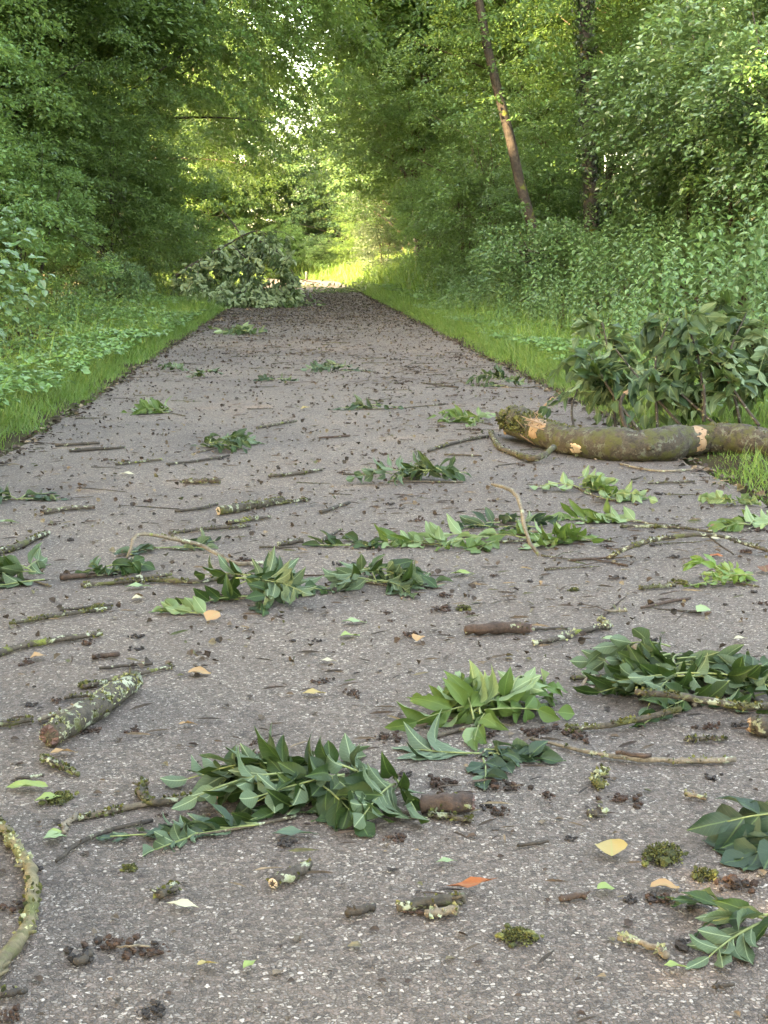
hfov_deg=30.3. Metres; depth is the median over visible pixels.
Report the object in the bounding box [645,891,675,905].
seed clump
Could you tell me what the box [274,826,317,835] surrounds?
fallen leaf
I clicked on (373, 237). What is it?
shrub
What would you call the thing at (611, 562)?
twig
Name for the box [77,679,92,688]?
moss clump
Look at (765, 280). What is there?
nettle plant
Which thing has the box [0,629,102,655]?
stick
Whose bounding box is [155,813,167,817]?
seed clump
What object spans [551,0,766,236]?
deciduous tree
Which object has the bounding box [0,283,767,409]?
ground cover
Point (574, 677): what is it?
stick
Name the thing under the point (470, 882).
fallen leaf
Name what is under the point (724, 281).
nettle plant
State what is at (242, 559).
seed clump
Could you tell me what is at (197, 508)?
stick
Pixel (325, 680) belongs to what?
seed clump
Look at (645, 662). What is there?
leafy twig
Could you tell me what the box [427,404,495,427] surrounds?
leafy twig
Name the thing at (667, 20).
shrub
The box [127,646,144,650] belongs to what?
seed clump
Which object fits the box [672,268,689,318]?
nettle plant
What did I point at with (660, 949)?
stick
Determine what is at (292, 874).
stick
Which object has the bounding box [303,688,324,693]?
fallen leaf
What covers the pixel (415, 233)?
shrub
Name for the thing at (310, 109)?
deciduous tree
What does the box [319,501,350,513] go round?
stick
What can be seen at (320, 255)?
shrub
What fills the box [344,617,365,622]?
fallen leaf
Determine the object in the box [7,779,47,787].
fallen leaf
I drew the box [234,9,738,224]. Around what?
sky
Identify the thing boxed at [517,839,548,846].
stick
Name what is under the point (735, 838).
leafy twig
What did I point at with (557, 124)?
deciduous tree
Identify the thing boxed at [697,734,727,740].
stick
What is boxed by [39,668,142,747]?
mossy log
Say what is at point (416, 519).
seed clump
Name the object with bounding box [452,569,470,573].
fallen leaf
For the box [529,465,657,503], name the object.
leafy twig
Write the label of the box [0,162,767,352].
undergrowth
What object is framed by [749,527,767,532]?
seed clump
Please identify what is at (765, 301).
nettle plant
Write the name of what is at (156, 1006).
seed clump
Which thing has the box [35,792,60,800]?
fallen leaf
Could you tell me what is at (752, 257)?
nettle plant
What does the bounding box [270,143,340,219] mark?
deciduous tree
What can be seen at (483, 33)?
leaning tree
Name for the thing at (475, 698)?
leafy twig
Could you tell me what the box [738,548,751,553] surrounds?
seed clump
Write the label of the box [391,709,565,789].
leafy twig
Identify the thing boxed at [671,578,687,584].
moss clump
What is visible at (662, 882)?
fallen leaf
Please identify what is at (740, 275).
nettle plant
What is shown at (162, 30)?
deciduous tree
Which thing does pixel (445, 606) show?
seed clump
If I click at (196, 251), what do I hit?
shrub
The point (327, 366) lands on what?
leafy twig
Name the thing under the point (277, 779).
leafy twig
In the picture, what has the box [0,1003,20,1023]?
seed clump
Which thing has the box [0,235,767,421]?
tall grass
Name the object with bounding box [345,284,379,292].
leafy twig
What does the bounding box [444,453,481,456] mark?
stick
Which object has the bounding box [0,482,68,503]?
leafy twig
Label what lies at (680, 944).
seed clump
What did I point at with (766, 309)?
nettle plant
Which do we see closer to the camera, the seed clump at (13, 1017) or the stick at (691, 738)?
the seed clump at (13, 1017)
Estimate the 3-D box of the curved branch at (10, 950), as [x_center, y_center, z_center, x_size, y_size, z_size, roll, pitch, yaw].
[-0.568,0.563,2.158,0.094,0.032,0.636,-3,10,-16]
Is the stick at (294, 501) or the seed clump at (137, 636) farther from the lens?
the stick at (294, 501)
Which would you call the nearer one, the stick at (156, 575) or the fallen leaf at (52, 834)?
the fallen leaf at (52, 834)
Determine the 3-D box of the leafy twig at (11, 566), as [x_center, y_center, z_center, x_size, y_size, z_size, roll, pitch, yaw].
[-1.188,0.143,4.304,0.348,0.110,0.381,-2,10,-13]
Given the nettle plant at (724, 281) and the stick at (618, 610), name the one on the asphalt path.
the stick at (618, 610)
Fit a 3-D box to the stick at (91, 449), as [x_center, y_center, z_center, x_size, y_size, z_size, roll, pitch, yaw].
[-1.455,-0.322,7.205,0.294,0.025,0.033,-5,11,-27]
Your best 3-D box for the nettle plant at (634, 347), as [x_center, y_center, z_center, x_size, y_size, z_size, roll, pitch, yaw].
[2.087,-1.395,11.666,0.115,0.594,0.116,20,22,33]
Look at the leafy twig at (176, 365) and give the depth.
12.42 m
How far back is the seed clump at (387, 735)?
2.83 m
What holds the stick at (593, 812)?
on the asphalt path
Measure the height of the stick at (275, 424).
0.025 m
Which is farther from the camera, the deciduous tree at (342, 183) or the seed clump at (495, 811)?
the deciduous tree at (342, 183)
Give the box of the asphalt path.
[0,278,767,1023]
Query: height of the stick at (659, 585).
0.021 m
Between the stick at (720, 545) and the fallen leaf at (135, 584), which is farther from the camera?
the stick at (720, 545)
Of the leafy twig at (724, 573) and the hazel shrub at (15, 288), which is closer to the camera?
the leafy twig at (724, 573)
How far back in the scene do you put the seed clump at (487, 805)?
2.48 m
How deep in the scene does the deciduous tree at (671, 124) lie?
17.56 m
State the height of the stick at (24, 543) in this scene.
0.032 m
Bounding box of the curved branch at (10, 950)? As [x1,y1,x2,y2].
[0,815,42,979]
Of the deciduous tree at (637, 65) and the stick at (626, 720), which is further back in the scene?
the deciduous tree at (637, 65)
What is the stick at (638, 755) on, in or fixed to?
on the asphalt path
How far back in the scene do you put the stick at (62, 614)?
3.81 m
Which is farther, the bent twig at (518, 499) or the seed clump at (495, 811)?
the bent twig at (518, 499)
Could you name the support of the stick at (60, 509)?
on the asphalt path
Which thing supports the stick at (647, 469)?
on the asphalt path
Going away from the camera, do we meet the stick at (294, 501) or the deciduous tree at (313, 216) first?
the stick at (294, 501)
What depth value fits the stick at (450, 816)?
2.41 m
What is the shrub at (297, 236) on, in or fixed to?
on the ground at (710, 461)
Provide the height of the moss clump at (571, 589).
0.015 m
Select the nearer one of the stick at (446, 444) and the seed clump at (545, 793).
the seed clump at (545, 793)
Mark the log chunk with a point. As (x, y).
(460, 802)
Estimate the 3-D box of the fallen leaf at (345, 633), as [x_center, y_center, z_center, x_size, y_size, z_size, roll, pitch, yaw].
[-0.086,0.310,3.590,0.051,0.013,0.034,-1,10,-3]
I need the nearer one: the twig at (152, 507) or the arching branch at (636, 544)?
the arching branch at (636, 544)
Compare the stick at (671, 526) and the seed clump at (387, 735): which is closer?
the seed clump at (387, 735)
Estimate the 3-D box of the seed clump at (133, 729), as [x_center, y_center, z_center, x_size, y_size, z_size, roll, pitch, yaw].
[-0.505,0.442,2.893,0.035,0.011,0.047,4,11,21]
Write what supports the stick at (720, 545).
on the asphalt path
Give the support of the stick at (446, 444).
on the asphalt path
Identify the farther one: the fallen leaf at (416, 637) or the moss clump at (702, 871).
the fallen leaf at (416, 637)
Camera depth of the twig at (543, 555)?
4.59 m
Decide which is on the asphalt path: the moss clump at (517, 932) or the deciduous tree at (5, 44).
the moss clump at (517, 932)
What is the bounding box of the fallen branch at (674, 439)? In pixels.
[494,288,767,461]
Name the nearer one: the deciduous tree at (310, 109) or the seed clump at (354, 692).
the seed clump at (354, 692)
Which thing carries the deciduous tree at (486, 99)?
on the ground at (710, 461)
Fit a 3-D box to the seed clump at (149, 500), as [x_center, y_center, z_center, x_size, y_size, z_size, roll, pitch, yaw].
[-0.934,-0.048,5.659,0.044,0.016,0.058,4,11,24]
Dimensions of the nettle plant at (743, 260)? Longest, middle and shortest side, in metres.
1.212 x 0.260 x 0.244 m
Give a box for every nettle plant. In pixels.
[616,310,624,341]
[626,315,635,348]
[632,307,644,353]
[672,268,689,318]
[709,262,720,332]
[712,265,740,309]
[716,268,733,310]
[723,275,739,310]
[725,255,743,308]
[728,214,750,307]
[730,234,744,309]
[732,210,767,307]
[733,214,755,323]
[739,202,767,324]
[746,256,763,320]
[746,277,759,319]
[747,252,762,318]
[750,294,767,358]
[756,209,767,327]
[757,292,767,333]
[763,302,767,332]
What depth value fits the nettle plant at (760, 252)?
12.06 m
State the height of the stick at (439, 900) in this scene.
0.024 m
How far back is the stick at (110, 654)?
3.42 m
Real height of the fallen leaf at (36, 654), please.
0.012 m
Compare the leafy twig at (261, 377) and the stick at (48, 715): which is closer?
the stick at (48, 715)
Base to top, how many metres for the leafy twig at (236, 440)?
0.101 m
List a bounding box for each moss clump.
[38,790,78,805]
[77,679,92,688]
[119,862,137,872]
[456,604,471,610]
[494,923,544,947]
[564,723,583,733]
[567,587,578,591]
[641,840,688,866]
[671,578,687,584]
[690,865,718,882]
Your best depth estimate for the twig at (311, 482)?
6.09 m
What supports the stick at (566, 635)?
on the asphalt path
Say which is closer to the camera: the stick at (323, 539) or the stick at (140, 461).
the stick at (323, 539)
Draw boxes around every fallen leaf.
[0,519,18,522]
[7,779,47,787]
[30,652,46,657]
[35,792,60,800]
[43,830,65,838]
[51,748,75,752]
[125,582,152,586]
[167,899,197,906]
[188,666,210,673]
[197,960,215,964]
[203,610,220,620]
[243,960,254,967]
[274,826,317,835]
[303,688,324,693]
[341,631,359,635]
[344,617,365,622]
[412,633,424,640]
[437,857,456,861]
[446,877,495,887]
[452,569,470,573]
[595,839,627,855]
[597,882,614,889]
[650,878,678,888]
[665,960,688,967]
[696,604,709,611]
[757,565,767,571]
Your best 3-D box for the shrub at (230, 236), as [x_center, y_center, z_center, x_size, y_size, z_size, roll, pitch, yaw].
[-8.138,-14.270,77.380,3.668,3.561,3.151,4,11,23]
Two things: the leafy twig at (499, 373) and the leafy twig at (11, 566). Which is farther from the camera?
the leafy twig at (499, 373)
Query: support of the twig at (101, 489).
on the asphalt path
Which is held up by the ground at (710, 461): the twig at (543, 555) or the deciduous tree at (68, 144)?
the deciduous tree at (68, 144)
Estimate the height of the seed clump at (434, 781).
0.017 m
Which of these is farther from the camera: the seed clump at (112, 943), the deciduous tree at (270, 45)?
the deciduous tree at (270, 45)
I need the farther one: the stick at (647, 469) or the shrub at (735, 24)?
the shrub at (735, 24)
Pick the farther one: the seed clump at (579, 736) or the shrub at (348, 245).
the shrub at (348, 245)
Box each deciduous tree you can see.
[0,0,46,164]
[0,0,93,206]
[0,0,175,297]
[1,0,242,303]
[3,0,175,302]
[45,0,412,300]
[65,80,201,266]
[78,0,349,283]
[138,14,319,270]
[181,7,288,242]
[238,123,337,256]
[269,53,386,254]
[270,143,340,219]
[280,0,494,251]
[292,0,568,263]
[301,58,353,216]
[315,54,501,249]
[331,57,377,240]
[363,0,632,214]
[418,2,567,194]
[472,1,632,199]
[476,0,737,188]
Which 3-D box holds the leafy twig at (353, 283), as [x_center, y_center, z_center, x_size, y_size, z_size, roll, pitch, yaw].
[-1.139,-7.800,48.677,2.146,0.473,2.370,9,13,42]
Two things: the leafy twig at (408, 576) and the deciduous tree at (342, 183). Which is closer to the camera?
the leafy twig at (408, 576)
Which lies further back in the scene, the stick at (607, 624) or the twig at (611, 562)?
the twig at (611, 562)
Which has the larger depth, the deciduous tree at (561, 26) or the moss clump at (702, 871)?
the deciduous tree at (561, 26)
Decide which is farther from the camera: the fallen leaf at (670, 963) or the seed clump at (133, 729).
the seed clump at (133, 729)
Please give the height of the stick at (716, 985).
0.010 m
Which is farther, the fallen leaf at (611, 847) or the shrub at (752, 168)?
the shrub at (752, 168)
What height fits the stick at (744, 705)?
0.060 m
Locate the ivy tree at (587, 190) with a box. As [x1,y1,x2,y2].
[570,0,603,245]
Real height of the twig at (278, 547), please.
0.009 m
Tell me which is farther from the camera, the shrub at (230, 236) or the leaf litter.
the shrub at (230, 236)
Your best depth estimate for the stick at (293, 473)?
6.31 m
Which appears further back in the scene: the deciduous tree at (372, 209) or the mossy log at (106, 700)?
the deciduous tree at (372, 209)
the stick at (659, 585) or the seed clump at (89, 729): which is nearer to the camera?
the seed clump at (89, 729)
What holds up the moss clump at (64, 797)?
on the asphalt path
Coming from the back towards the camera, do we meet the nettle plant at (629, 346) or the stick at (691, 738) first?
the nettle plant at (629, 346)
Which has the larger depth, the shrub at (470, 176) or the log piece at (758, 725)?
the shrub at (470, 176)
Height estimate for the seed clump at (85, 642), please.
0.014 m
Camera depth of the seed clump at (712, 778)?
2.62 m
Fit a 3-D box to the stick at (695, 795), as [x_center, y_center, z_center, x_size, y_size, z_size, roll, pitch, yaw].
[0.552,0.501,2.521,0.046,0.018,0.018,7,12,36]
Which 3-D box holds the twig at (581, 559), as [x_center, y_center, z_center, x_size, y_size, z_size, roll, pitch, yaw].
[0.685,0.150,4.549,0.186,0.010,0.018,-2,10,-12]
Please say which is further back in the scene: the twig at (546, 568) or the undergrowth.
the undergrowth
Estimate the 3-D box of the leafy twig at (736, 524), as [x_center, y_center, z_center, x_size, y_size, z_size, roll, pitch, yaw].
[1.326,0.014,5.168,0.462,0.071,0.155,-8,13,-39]
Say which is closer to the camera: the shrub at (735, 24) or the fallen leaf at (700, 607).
the fallen leaf at (700, 607)
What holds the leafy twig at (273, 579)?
on the asphalt path
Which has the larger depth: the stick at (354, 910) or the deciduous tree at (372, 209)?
the deciduous tree at (372, 209)
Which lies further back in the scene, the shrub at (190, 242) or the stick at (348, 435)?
the shrub at (190, 242)
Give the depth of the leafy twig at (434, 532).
4.76 m
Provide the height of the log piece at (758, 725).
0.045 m
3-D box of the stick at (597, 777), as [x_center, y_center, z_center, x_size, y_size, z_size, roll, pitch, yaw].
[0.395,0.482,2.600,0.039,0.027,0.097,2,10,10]
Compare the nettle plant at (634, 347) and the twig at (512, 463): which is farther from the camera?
the nettle plant at (634, 347)
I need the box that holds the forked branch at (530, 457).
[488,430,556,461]
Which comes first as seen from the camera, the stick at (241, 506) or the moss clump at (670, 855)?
the moss clump at (670, 855)
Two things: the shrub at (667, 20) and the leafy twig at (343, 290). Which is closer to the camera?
the shrub at (667, 20)
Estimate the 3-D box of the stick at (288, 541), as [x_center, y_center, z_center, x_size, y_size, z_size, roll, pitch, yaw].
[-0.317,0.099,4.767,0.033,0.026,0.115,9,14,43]
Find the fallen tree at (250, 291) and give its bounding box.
[165,209,319,308]
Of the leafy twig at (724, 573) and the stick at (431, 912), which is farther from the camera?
the leafy twig at (724, 573)
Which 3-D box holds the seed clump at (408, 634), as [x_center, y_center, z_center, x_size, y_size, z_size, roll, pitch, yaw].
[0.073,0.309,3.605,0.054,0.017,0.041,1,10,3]
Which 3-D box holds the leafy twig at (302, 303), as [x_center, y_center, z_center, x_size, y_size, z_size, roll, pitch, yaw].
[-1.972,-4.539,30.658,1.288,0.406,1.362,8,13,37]
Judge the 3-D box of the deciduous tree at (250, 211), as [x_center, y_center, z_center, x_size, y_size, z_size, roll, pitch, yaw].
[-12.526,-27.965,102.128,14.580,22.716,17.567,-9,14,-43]
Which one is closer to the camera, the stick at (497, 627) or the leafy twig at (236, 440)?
the stick at (497, 627)
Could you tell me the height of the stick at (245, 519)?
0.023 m
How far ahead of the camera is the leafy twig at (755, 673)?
3.09 m
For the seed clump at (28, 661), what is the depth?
3.38 m
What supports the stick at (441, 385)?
on the asphalt path
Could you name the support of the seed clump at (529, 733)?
on the asphalt path
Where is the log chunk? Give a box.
[419,789,475,813]
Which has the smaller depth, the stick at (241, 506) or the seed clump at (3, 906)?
the seed clump at (3, 906)
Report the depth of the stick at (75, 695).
3.10 m
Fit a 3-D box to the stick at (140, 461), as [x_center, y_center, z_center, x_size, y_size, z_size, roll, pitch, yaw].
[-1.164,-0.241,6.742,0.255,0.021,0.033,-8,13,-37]
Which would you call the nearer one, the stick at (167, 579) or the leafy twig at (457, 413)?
the stick at (167, 579)
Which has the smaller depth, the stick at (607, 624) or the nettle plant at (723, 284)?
the stick at (607, 624)
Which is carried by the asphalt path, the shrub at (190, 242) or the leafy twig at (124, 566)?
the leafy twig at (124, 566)
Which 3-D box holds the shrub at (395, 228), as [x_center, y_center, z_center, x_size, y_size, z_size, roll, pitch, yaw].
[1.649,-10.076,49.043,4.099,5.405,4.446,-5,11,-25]
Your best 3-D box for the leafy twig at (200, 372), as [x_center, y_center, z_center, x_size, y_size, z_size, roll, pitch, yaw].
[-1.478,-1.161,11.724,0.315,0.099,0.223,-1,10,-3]
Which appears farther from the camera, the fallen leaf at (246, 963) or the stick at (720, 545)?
the stick at (720, 545)
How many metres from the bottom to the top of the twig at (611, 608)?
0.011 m
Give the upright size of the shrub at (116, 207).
5.864 m
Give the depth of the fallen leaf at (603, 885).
2.15 m
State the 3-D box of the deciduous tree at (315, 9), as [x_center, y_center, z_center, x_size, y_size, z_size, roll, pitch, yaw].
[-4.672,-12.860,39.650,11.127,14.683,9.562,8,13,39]
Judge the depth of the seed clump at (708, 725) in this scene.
2.90 m
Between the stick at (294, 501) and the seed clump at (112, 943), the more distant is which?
the stick at (294, 501)
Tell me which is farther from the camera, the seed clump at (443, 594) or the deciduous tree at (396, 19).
the deciduous tree at (396, 19)
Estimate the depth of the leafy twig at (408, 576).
4.12 m
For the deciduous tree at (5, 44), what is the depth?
16.18 m
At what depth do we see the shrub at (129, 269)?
27.15 m
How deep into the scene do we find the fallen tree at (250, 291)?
29.79 m
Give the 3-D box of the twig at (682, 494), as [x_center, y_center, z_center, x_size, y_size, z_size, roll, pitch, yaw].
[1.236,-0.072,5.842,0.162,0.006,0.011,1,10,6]
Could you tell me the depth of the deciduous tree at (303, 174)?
88.92 m
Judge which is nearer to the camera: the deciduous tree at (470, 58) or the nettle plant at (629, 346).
the nettle plant at (629, 346)
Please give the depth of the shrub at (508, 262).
22.19 m
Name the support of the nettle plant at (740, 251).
on the ground at (710, 461)
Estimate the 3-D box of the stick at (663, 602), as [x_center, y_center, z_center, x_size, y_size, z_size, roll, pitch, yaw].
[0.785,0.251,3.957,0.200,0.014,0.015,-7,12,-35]
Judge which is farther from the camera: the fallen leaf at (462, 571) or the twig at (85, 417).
the twig at (85, 417)
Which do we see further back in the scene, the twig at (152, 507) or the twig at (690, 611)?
the twig at (152, 507)
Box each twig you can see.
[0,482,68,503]
[0,542,51,587]
[75,415,96,418]
[75,555,154,577]
[77,487,125,491]
[78,723,429,837]
[96,803,296,856]
[113,528,221,554]
[120,396,185,415]
[122,505,178,508]
[126,532,263,565]
[149,596,222,614]
[158,362,187,371]
[175,546,337,616]
[186,367,223,377]
[191,428,265,452]
[208,322,267,334]
[253,373,298,380]
[259,545,298,548]
[286,292,325,306]
[296,482,330,483]
[300,279,324,287]
[300,359,372,371]
[302,530,390,548]
[303,284,341,293]
[309,278,366,288]
[316,554,453,598]
[322,282,361,292]
[332,394,444,409]
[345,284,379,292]
[346,450,470,485]
[373,513,611,552]
[384,660,574,751]
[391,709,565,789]
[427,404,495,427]
[447,507,561,532]
[466,364,549,387]
[491,483,540,555]
[498,461,536,465]
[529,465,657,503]
[541,551,578,560]
[544,497,657,523]
[544,566,599,570]
[570,557,625,560]
[570,627,767,727]
[577,595,626,616]
[581,557,628,566]
[649,541,701,544]
[654,608,701,621]
[656,887,767,969]
[665,493,701,494]
[682,554,759,587]
[687,795,767,870]
[697,490,760,506]
[706,505,767,532]
[717,651,767,702]
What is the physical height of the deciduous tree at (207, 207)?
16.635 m
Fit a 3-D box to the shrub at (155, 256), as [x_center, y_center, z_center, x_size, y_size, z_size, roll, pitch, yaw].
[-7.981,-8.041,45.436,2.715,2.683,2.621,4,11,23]
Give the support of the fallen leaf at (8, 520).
on the asphalt path
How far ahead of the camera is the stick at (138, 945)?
1.95 m
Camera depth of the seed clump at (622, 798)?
2.51 m
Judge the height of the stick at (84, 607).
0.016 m
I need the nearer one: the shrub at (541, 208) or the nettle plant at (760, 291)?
the nettle plant at (760, 291)
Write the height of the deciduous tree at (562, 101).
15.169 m
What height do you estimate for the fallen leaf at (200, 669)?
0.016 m
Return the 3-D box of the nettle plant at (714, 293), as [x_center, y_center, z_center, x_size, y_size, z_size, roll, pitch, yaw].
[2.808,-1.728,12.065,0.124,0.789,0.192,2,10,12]
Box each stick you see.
[0,530,49,553]
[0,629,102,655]
[0,714,33,727]
[0,984,27,998]
[9,604,111,624]
[15,773,43,779]
[37,704,73,721]
[39,753,80,776]
[42,505,94,513]
[55,441,99,446]
[55,818,153,862]
[58,813,77,834]
[59,570,96,579]
[60,602,113,610]
[64,690,92,699]
[69,446,125,451]
[73,949,93,965]
[80,663,174,688]
[81,572,254,587]
[92,651,120,659]
[99,662,152,669]
[115,458,163,464]
[115,572,171,579]
[116,944,150,947]
[132,776,184,805]
[150,880,181,899]
[166,454,229,464]
[168,523,250,534]
[175,502,217,511]
[182,477,220,483]
[215,496,285,514]
[228,515,270,524]
[256,419,297,428]
[266,858,312,888]
[268,468,322,477]
[277,537,303,545]
[278,497,310,504]
[319,434,350,438]
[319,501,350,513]
[321,528,342,541]
[344,902,376,917]
[396,890,465,911]
[421,382,458,387]
[424,901,459,918]
[427,435,488,451]
[427,807,473,822]
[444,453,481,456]
[464,621,532,635]
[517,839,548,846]
[529,737,736,764]
[532,622,605,644]
[532,625,569,630]
[558,890,590,901]
[566,705,681,732]
[570,672,606,680]
[586,804,608,817]
[589,763,610,790]
[596,615,612,629]
[606,607,627,612]
[615,750,651,758]
[617,931,669,959]
[619,462,701,471]
[620,523,712,532]
[634,686,767,710]
[638,580,675,589]
[640,597,690,608]
[648,480,694,483]
[683,733,697,742]
[684,789,707,800]
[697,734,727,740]
[709,537,733,554]
[711,980,734,988]
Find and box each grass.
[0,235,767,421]
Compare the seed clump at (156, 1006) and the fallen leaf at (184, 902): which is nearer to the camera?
the seed clump at (156, 1006)
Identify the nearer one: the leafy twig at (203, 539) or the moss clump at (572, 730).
the moss clump at (572, 730)
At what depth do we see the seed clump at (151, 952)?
1.95 m
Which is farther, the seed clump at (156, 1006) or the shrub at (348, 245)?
the shrub at (348, 245)
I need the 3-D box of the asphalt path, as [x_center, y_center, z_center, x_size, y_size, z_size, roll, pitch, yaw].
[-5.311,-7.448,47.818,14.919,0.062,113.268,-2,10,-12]
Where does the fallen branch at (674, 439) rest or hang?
on the asphalt path
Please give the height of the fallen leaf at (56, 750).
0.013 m
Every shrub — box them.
[0,117,85,328]
[0,128,123,316]
[0,179,54,340]
[35,46,240,301]
[70,251,159,307]
[76,130,232,293]
[107,233,183,281]
[160,222,210,271]
[204,217,261,267]
[258,215,307,278]
[297,233,348,273]
[324,195,388,267]
[338,192,409,271]
[379,145,469,271]
[388,139,496,267]
[390,112,515,285]
[404,93,582,292]
[465,213,620,301]
[471,122,604,284]
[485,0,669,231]
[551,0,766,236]
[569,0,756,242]
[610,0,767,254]
[639,0,767,195]
[664,0,767,220]
[675,0,761,170]
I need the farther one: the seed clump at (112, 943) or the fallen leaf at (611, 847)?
the fallen leaf at (611, 847)
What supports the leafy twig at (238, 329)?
on the asphalt path
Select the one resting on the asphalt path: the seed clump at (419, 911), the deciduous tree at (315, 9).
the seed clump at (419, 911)
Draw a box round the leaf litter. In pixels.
[0,285,767,1023]
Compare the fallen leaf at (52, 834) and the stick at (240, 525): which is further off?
the stick at (240, 525)
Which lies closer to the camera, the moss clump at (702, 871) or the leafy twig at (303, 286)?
the moss clump at (702, 871)
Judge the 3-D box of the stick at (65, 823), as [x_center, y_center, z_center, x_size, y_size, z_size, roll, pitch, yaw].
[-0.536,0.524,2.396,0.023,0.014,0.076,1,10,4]
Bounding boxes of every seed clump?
[0,898,25,911]
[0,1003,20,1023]
[18,657,34,665]
[25,702,38,706]
[51,696,63,704]
[63,936,102,967]
[80,726,101,733]
[81,638,94,644]
[81,933,139,959]
[123,724,141,732]
[127,633,144,637]
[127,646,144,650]
[136,998,165,1019]
[137,941,170,956]
[143,498,156,502]
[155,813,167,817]
[235,557,254,561]
[275,837,297,846]
[310,677,334,683]
[342,688,360,698]
[366,730,401,742]
[382,832,406,843]
[399,771,412,777]
[402,908,428,914]
[403,630,421,636]
[408,517,424,520]
[428,773,457,793]
[430,604,450,613]
[437,592,451,597]
[479,800,493,810]
[486,730,500,737]
[489,778,533,791]
[490,805,509,815]
[520,727,542,739]
[530,723,569,734]
[539,790,555,800]
[564,835,577,840]
[565,728,590,743]
[595,792,643,808]
[623,893,638,903]
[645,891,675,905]
[675,938,692,952]
[691,721,720,730]
[704,773,723,780]
[714,873,758,893]
[731,722,742,727]
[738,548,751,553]
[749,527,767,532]
[752,601,767,605]
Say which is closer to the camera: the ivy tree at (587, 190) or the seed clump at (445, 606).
the seed clump at (445, 606)
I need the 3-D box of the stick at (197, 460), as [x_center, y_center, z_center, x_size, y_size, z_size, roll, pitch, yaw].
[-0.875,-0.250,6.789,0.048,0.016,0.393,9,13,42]
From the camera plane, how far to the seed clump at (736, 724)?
2.92 m
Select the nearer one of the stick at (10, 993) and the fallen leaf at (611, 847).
the stick at (10, 993)
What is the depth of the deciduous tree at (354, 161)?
83.49 m
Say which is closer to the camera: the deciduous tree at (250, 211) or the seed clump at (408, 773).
the seed clump at (408, 773)
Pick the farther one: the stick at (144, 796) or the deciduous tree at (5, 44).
the deciduous tree at (5, 44)
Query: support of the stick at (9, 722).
on the asphalt path
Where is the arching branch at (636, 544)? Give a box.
[606,532,767,558]
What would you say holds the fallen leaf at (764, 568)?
on the asphalt path
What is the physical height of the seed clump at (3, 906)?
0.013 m
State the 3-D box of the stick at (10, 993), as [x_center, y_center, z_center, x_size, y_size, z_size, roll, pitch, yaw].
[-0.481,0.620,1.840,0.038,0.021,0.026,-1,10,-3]
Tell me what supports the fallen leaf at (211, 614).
on the asphalt path
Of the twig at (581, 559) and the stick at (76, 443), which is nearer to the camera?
the twig at (581, 559)
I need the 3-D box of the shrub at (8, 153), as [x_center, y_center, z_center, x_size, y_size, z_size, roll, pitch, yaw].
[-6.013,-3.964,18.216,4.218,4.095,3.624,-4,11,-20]
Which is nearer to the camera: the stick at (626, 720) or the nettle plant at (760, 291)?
the stick at (626, 720)
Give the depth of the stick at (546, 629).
3.67 m
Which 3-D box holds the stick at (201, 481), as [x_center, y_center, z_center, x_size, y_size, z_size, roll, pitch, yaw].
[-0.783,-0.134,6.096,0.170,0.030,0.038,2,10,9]
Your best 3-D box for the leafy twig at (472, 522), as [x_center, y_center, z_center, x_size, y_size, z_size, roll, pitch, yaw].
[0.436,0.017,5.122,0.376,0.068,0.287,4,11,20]
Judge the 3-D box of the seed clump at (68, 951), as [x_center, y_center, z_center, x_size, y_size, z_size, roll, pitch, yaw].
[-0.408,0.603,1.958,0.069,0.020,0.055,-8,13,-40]
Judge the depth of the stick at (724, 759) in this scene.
2.70 m
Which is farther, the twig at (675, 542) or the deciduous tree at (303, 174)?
the deciduous tree at (303, 174)
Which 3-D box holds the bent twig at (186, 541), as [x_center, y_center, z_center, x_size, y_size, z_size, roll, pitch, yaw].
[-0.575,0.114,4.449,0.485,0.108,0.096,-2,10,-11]
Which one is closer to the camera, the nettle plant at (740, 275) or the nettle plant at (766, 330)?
the nettle plant at (766, 330)
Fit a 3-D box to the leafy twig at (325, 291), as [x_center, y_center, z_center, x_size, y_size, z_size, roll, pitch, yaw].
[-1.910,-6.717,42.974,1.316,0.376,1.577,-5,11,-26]
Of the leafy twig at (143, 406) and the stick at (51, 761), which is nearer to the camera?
the stick at (51, 761)
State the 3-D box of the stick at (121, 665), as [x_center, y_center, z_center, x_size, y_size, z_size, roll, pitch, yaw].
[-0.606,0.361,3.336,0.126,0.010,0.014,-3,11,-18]
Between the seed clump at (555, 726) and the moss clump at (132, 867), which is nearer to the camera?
the moss clump at (132, 867)
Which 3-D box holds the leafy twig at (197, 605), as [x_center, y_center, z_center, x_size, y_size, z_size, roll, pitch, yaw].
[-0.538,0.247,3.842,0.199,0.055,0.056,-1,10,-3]
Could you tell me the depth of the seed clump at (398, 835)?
2.33 m
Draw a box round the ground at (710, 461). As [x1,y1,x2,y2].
[0,201,767,505]
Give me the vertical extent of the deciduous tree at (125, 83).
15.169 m
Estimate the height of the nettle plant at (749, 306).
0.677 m
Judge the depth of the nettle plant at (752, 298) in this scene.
11.63 m
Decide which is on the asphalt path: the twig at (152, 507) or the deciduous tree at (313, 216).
the twig at (152, 507)
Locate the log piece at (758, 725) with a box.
[745,714,767,737]
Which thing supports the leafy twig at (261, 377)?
on the asphalt path
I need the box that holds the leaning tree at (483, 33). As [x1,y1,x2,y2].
[398,0,650,297]
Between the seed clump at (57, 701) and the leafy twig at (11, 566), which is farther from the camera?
the leafy twig at (11, 566)
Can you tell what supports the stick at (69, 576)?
on the asphalt path
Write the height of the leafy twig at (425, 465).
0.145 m

